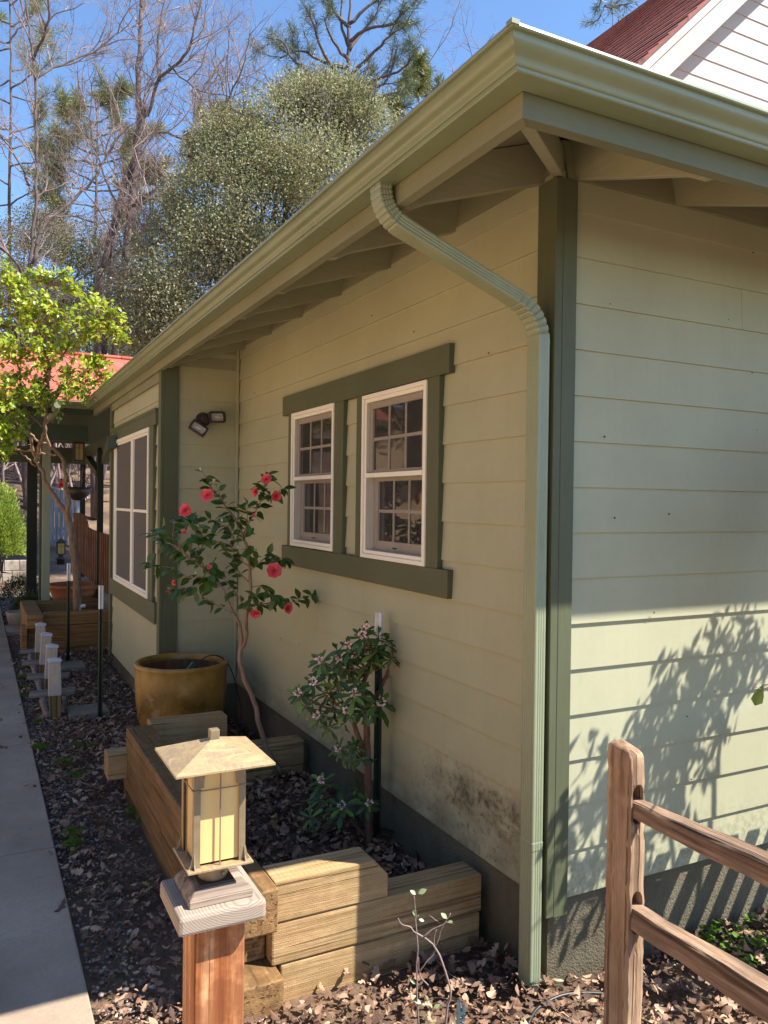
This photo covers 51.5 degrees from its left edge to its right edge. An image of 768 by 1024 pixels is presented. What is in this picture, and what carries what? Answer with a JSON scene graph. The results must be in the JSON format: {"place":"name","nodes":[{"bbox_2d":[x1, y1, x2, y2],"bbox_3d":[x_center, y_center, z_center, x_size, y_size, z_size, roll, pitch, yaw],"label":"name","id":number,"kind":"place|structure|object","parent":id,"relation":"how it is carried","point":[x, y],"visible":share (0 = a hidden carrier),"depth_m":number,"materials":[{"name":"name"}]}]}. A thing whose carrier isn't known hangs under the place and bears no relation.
{"place":"outdoors","nodes":[
{"label":"outdoors","id":0,"kind":"place"},
{"bbox_2d":[0,560,25,580],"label":"stone wall","id":1,"kind":"structure","parent":0,"point":[12,567],"depth_m":17.25,"materials":[{"name":"beige stone"}]},
{"bbox_2d":[0,608,94,1023],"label":"sidewalk","id":2,"kind":"structure","parent":0,"point":[42,979],"depth_m":3.50,"materials":[{"name":"concrete"}]},
{"bbox_2d":[0,0,646,354],"label":"sky","id":3,"kind":"structure","parent":0,"point":[560,18],"materials":[{"name":"blue"}]},
{"bbox_2d":[0,442,767,1023],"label":"ground","id":4,"kind":"structure","parent":0,"point":[60,574],"depth_m":3.23,"materials":[{"name":"soil"}]},
{"bbox_2d":[0,481,26,581],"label":"conifer","id":5,"kind":"object","parent":4,"relation":"on","point":[12,528],"visible":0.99,"depth_m":15.36,"materials":[{"name":"green plant"}]},
{"bbox_2d":[0,572,37,600],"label":"shrub","id":6,"kind":"object","parent":4,"relation":"on","point":[22,581],"visible":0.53,"depth_m":13.46,"materials":[{"name":"green plant"}]},
{"bbox_2d":[7,588,37,610],"bbox_3d":[-5.213,1.400,11.694,0.607,0.588,0.608,0,1,-27],"label":"shrub","id":7,"kind":"object","parent":4,"relation":"on","point":[22,597],"visible":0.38,"depth_m":11.63,"materials":[{"name":"green plant"}]},
{"bbox_2d":[0,591,52,629],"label":"gravel","id":8,"kind":"structure","parent":4,"relation":"on","point":[3,603],"depth_m":13.53,"materials":[{"name":"grey gravel"}]},
{"bbox_2d":[5,610,20,625],"bbox_3d":[-5.130,1.496,11.198,0.360,0.200,0.360,0,1,-27],"label":"flower pot","id":9,"kind":"object","parent":8,"relation":"on","point":[13,617],"visible":0.52,"depth_m":11.06,"materials":[{"name":"stone"}]},
{"bbox_2d":[20,622,45,667],"bbox_3d":[-3.628,1.421,8.373,0.370,0.554,0.356,1,0,-25],"label":"path light","id":10,"kind":"object","parent":4,"relation":"on","point":[34,653],"visible":0.56,"depth_m":8.22,"materials":[{"name":"white plastic"}]},
{"bbox_2d":[0,0,69,309],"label":"pine tree","id":11,"kind":"object","parent":4,"relation":"on","point":[2,20],"visible":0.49,"depth_m":33.97,"materials":[{"name":"green plant"}]},
{"bbox_2d":[0,236,74,508],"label":"tree trunk","id":12,"kind":"object","parent":4,"relation":"on","point":[24,472],"visible":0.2,"depth_m":23.83,"materials":[{"name":"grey plant"}]},
{"bbox_2d":[23,632,62,684],"bbox_3d":[-3.321,1.432,7.776,0.370,0.554,0.356,3,0,-25],"label":"path light","id":13,"kind":"object","parent":4,"relation":"on","point":[39,664],"visible":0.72,"depth_m":7.63,"materials":[{"name":"white plastic"}]},
{"bbox_2d":[27,644,69,697],"bbox_3d":[-3.017,1.443,7.176,0.370,0.554,0.356,3,0,-25],"label":"path light","id":14,"kind":"object","parent":4,"relation":"on","point":[41,682],"visible":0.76,"depth_m":7.05,"materials":[{"name":"white plastic"}]},
{"bbox_2d":[29,657,75,723],"bbox_3d":[-2.729,1.454,6.570,0.370,0.554,0.356,-1,1,-25],"label":"path light","id":15,"kind":"object","parent":4,"relation":"on","point":[50,702],"visible":0.94,"depth_m":6.43,"materials":[{"name":"white wood"}]},
{"bbox_2d":[1,320,108,500],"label":"thicket","id":16,"kind":"object","parent":4,"relation":"on","point":[16,471],"visible":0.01,"depth_m":26.20,"materials":[{"name":"brown plant"}]},
{"bbox_2d":[6,216,110,352],"bbox_3d":[-12.881,-6.977,33.656,14.126,10.461,11.013,1,1,34],"label":"thicket","id":17,"kind":"object","parent":4,"relation":"on","point":[63,293],"depth_m":28.73,"materials":[{"name":"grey plant"}]},
{"bbox_2d":[55,537,66,564],"bbox_3d":[-7.918,1.067,19.500,0.300,0.893,0.300,0,1,-27],"label":"garden lantern","id":18,"kind":"object","parent":4,"relation":"on","point":[60,548],"visible":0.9,"depth_m":19.43,"materials":[{"name":"brown metal"}]},
{"bbox_2d":[20,598,108,654],"bbox_3d":[-3.994,1.405,9.891,1.000,0.482,1.510,0,1,-27],"label":"raised bed","id":19,"kind":"object","parent":4,"relation":"on","point":[52,614],"visible":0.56,"depth_m":9.44,"materials":[{"name":"brown wood"}]},
{"bbox_2d":[50,581,97,599],"bbox_3d":[-4.293,1.113,11.109,0.770,0.230,0.770,0,1,-27],"label":"terracotta bowl","id":20,"kind":"object","parent":19,"relation":"on","point":[58,590],"visible":0.48,"depth_m":10.86,"materials":[{"name":"orange ceramic"}]},
{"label":"bed soil","id":21,"kind":"structure","parent":19,"relation":"in","visible":0},
{"bbox_2d":[0,254,133,609],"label":"leafy tree","id":22,"kind":"object","parent":21,"relation":"on","point":[29,309],"visible":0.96,"depth_m":8.62,"materials":[{"name":"green plant"}]},
{"bbox_2d":[50,488,79,544],"bbox_3d":[-8.545,0.121,21.557,0.970,1.550,0.060,0,1,-27],"label":"board fence","id":23,"kind":"object","parent":4,"relation":"on","point":[57,528],"visible":0.32,"depth_m":21.42,"materials":[{"name":"grey wood"}]},
{"bbox_2d":[0,347,132,608],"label":"porch","id":24,"kind":"object","parent":4,"relation":"on","point":[92,431],"visible":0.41,"depth_m":10.96,"materials":[{"name":"paint"}]},
{"bbox_2d":[57,479,63,487],"bbox_3d":[-5.211,-0.658,12.854,0.120,0.532,0.120,0,1,-27],"label":"bird feeder","id":25,"kind":"object","parent":24,"relation":"hanging from","point":[61,483],"visible":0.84,"depth_m":12.82,"materials":[{"name":"red plastic"}]},
{"bbox_2d":[70,425,84,461],"bbox_3d":[-3.968,-0.891,10.340,0.184,0.476,0.184,0,1,-27],"label":"hanging lantern","id":26,"kind":"object","parent":24,"relation":"hanging from","point":[78,451],"visible":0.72,"depth_m":10.30,"materials":[{"name":"brown metal"}]},
{"bbox_2d":[68,462,92,500],"bbox_3d":[-4.515,-0.585,11.751,0.395,0.836,0.395,1,1,18],"label":"hanging basket","id":27,"kind":"object","parent":24,"relation":"hanging from","point":[79,493],"visible":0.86,"depth_m":11.65,"materials":[{"name":"brown metal"}]},
{"bbox_2d":[73,513,108,595],"bbox_3d":[-4.059,0.555,11.275,0.060,1.018,5.700,0,1,-27],"label":"picket rail","id":28,"kind":"object","parent":24,"relation":"attached to","point":[86,538],"visible":0.59,"depth_m":11.63,"materials":[{"name":"brown wood"}]},
{"bbox_2d":[66,563,70,660],"bbox_3d":[-3.461,1.154,8.716,0.040,1.185,0.037,1,1,3],"label":"post","id":29,"kind":"object","parent":4,"relation":"on","point":[68,613],"visible":0.95,"depth_m":8.72,"materials":[{"name":"black metal"}]},
{"bbox_2d":[0,309,145,464],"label":"oak tree","id":30,"kind":"object","parent":4,"relation":"on","point":[91,350],"visible":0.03,"depth_m":30.20,"materials":[{"name":"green plant"}]},
{"bbox_2d":[61,660,85,674],"bbox_3d":[-3.276,1.635,8.358,0.240,0.075,0.360,0,1,-27],"label":"paver","id":31,"kind":"object","parent":4,"relation":"on","point":[79,665],"visible":0.56,"depth_m":8.24,"materials":[{"name":"concrete"}]},
{"bbox_2d":[0,187,163,351],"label":"oak tree","id":32,"kind":"object","parent":4,"relation":"on","point":[77,260],"visible":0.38,"depth_m":27.45,"materials":[{"name":"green plant"}]},
{"bbox_2d":[65,703,109,722],"bbox_3d":[-2.474,1.671,6.637,0.315,0.065,0.305,0,1,-27],"label":"paver","id":33,"kind":"object","parent":4,"relation":"on","point":[74,711],"visible":0.8,"depth_m":6.57,"materials":[{"name":"concrete"}]},
{"bbox_2d":[0,0,180,350],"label":"bare tree","id":34,"kind":"object","parent":4,"relation":"on","point":[36,197],"visible":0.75,"depth_m":21.21,"materials":[{"name":"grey plant"}]},
{"bbox_2d":[15,63,167,350],"bbox_3d":[-11.606,-9.550,32.267,5.774,15.354,6.085,1,1,-13],"label":"pine tree","id":35,"kind":"object","parent":4,"relation":"on","point":[73,102],"visible":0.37,"depth_m":31.26,"materials":[{"name":"green plant"}]},
{"bbox_2d":[98,586,103,722],"bbox_3d":[-2.319,1.194,6.499,0.040,1.185,0.037,1,1,3],"label":"post","id":36,"kind":"object","parent":4,"relation":"on","point":[100,639],"visible":0.96,"depth_m":6.50,"materials":[{"name":"black metal"}]},
{"bbox_2d":[49,61,217,307],"bbox_3d":[-5.865,-8.237,19.746,3.703,7.058,5.181,1,1,19],"label":"bare tree","id":37,"kind":"object","parent":4,"relation":"on","point":[141,210],"visible":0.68,"depth_m":19.72,"materials":[{"name":"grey plant"}]},
{"bbox_2d":[3,608,279,1023],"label":"gravel","id":38,"kind":"structure","parent":4,"relation":"on","point":[126,988],"depth_m":3.52,"materials":[{"name":"grey gravel"}]},
{"bbox_2d":[82,245,212,356],"bbox_3d":[-6.359,-3.146,22.052,5.182,8.792,3.492,1,1,44],"label":"oak tree","id":39,"kind":"object","parent":4,"relation":"on","point":[114,292],"visible":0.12,"depth_m":21.52,"materials":[{"name":"green plant"}]},
{"bbox_2d":[109,148,186,269],"bbox_3d":[-9.399,-8.168,32.272,3.362,12.660,3.609,0,1,-27],"label":"pine tree","id":40,"kind":"object","parent":4,"relation":"on","point":[148,177],"visible":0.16,"depth_m":31.47,"materials":[{"name":"green plant"}]},
{"bbox_2d":[10,0,331,517],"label":"bare tree","id":41,"kind":"object","parent":4,"relation":"on","point":[132,169],"visible":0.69,"depth_m":23.68,"materials":[{"name":"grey plant"}]},
{"bbox_2d":[134,652,227,725],"bbox_3d":[-1.474,1.381,5.784,0.666,0.608,0.666,0,1,-27],"label":"glazed pot","id":42,"kind":"object","parent":4,"relation":"on","point":[168,684],"visible":0.71,"depth_m":5.53,"materials":[{"name":"ceramic"}]},
{"bbox_2d":[194,655,241,735],"bbox_3d":[-1.218,1.366,5.815,0.376,0.654,0.242,1,1,14],"label":"cable","id":43,"kind":"object","parent":42,"relation":"hanging from","point":[235,685],"visible":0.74,"depth_m":5.87,"materials":[{"name":"black plastic"}]},
{"bbox_2d":[186,662,195,668],"bbox_3d":[-1.394,1.128,5.741,0.074,0.092,0.030,0,1,-27],"label":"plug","id":44,"kind":"object","parent":43,"relation":"attached to","point":[191,665],"visible":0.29,"depth_m":5.73,"materials":[{"name":"teal plastic"}]},
{"bbox_2d":[179,86,234,285],"bbox_3d":[-6.542,-8.705,30.244,2.806,15.555,4.968,0,1,-27],"label":"pine tree","id":45,"kind":"object","parent":4,"relation":"on","point":[198,108],"visible":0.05,"depth_m":30.46,"materials":[{"name":"green plant"}]},
{"bbox_2d":[155,727,275,1023],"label":"lamp post","id":46,"kind":"object","parent":4,"relation":"on","point":[213,899],"visible":1,"depth_m":1.41,"materials":[{"name":"brown wood"}]},
{"bbox_2d":[87,40,407,356],"bbox_3d":[-2.749,-4.960,18.519,8.037,13.406,5.659,1,1,-6],"label":"live oak","id":47,"kind":"object","parent":4,"relation":"on","point":[255,153],"visible":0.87,"depth_m":17.80,"materials":[{"name":"green plant"}]},
{"bbox_2d":[104,711,480,1021],"bbox_3d":[-0.636,1.545,4.034,1.155,0.473,2.460,0,1,-27],"label":"raised bed","id":48,"kind":"object","parent":4,"relation":"on","point":[327,919],"visible":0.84,"depth_m":3.07,"materials":[{"name":"brown wood"}]},
{"bbox_2d":[137,467,317,774],"bbox_3d":[-0.950,0.684,4.835,1.120,1.903,0.502,1,1,1],"label":"camellia","id":49,"kind":"object","parent":48,"relation":"in","point":[276,564],"visible":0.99,"depth_m":4.81,"materials":[{"name":"green plant"}]},
{"bbox_2d":[245,769,432,877],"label":"bed litter","id":50,"kind":"object","parent":48,"relation":"in","point":[258,836],"visible":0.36,"depth_m":4.10,"materials":[{"name":"brown plant"}]},
{"bbox_2d":[286,621,399,847],"bbox_3d":[-0.194,1.136,3.957,0.580,1.233,0.351,1,1,-3],"label":"daphne","id":51,"kind":"object","parent":50,"relation":"on","point":[364,702],"visible":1,"depth_m":3.94,"materials":[{"name":"green plant"}]},
{"bbox_2d":[303,826,418,871],"bbox_3d":[-0.048,1.644,3.954,0.636,0.034,0.320,1,1,27],"label":"drip hose","id":52,"kind":"object","parent":50,"relation":"on","point":[361,827],"visible":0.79,"depth_m":4.08,"materials":[{"name":"black plastic"}]},
{"bbox_2d":[373,612,382,844],"bbox_3d":[-0.028,1.141,4.068,0.042,1.256,0.039,0,1,-22],"label":"post","id":53,"kind":"object","parent":50,"relation":"on","point":[377,751],"visible":0.61,"depth_m":4.07,"materials":[{"name":"green metal"}]},
{"bbox_2d":[246,0,427,166],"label":"pine tree","id":54,"kind":"object","parent":4,"relation":"on","point":[396,23],"visible":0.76,"depth_m":25.54,"materials":[{"name":"green plant"}]},
{"bbox_2d":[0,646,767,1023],"bbox_3d":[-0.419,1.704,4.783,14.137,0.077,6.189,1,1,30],"label":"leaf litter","id":55,"kind":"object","parent":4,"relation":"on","point":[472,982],"visible":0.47,"depth_m":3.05,"materials":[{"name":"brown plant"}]},
{"bbox_2d":[16,665,141,855],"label":"weeds","id":56,"kind":"object","parent":55,"relation":"on","point":[75,841],"visible":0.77,"depth_m":5.14,"materials":[{"name":"plant"}]},
{"bbox_2d":[36,676,570,1022],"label":"twig litter","id":57,"kind":"object","parent":55,"relation":"on","point":[151,869],"visible":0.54,"depth_m":3.61,"materials":[{"name":"brown plant"}]},
{"bbox_2d":[527,991,603,1023],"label":"drip hose","id":58,"kind":"object","parent":55,"relation":"on","point":[536,1009],"visible":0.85,"depth_m":2.84,"materials":[{"name":"black plastic"}]},
{"bbox_2d":[384,45,444,130],"bbox_3d":[1.365,-8.772,29.794,3.008,17.696,4.770,1,1,-6],"label":"pine tree","id":59,"kind":"object","parent":4,"relation":"on","point":[424,73],"visible":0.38,"depth_m":28.82,"materials":[{"name":"green plant"}]},
{"bbox_2d":[398,889,452,1023],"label":"sapling","id":60,"kind":"object","parent":4,"relation":"on","point":[444,916],"visible":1,"depth_m":2.62,"materials":[{"name":"beige plant"}]},
{"bbox_2d":[85,0,767,990],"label":"house","id":61,"kind":"structure","parent":4,"relation":"on","point":[469,356],"depth_m":3.32,"materials":[{"name":"paint"}]},
{"bbox_2d":[113,427,148,598],"bbox_3d":[-2.325,-0.004,7.377,0.082,1.420,1.790,0,1,-27],"label":"window","id":62,"kind":"structure","parent":61,"relation":"in","point":[131,453],"depth_m":7.24,"materials":[{"name":"white plastic"}]},
{"bbox_2d":[188,411,225,436],"bbox_3d":[-1.399,-0.691,6.252,0.292,0.220,0.152,0,1,-27],"label":"floodlight","id":63,"kind":"object","parent":61,"relation":"attached to","point":[201,422],"visible":1,"depth_m":6.23,"materials":[{"name":"brown metal"}]},
{"bbox_2d":[290,403,334,551],"bbox_3d":[-0.423,-0.210,5.003,0.090,0.874,0.699,0,1,-27],"label":"window","id":64,"kind":"structure","parent":61,"relation":"in","point":[312,430],"depth_m":5.06,"materials":[{"name":"white plastic"}]},
{"bbox_2d":[360,379,427,566],"bbox_3d":[0.072,-0.187,4.038,0.090,0.873,0.692,0,1,-27],"label":"window","id":65,"kind":"structure","parent":61,"relation":"in","point":[394,420],"depth_m":4.07,"materials":[{"name":"white plastic"}]},
{"bbox_2d":[373,0,496,104],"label":"bare tree","id":66,"kind":"object","parent":4,"relation":"on","point":[441,42],"visible":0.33,"depth_m":30.03,"materials":[{"name":"grey plant"}]},
{"bbox_2d":[456,1000,464,1023],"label":"irrigation riser","id":67,"kind":"object","parent":4,"relation":"on","point":[459,1012],"visible":1,"depth_m":2.55,"materials":[{"name":"plastic"}]},
{"bbox_2d":[577,0,642,30],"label":"pine tree","id":68,"kind":"object","parent":4,"relation":"on","point":[613,7],"visible":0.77,"depth_m":22.78,"materials":[{"name":"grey plant"}]},
{"bbox_2d":[603,739,767,1023],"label":"split rail fence","id":69,"kind":"object","parent":4,"relation":"on","point":[632,921],"visible":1,"depth_m":2.38,"materials":[{"name":"brown wood"}]},
{"bbox_2d":[692,912,767,967],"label":"ground cover","id":70,"kind":"object","parent":4,"relation":"on","point":[752,940],"visible":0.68,"depth_m":3.23,"materials":[{"name":"green plant"}]},
{"bbox_2d":[751,676,767,705],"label":"tall shrub","id":71,"kind":"object","parent":4,"relation":"on","point":[757,697],"visible":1,"depth_m":1.72,"materials":[{"name":"green plant"}]}
]}

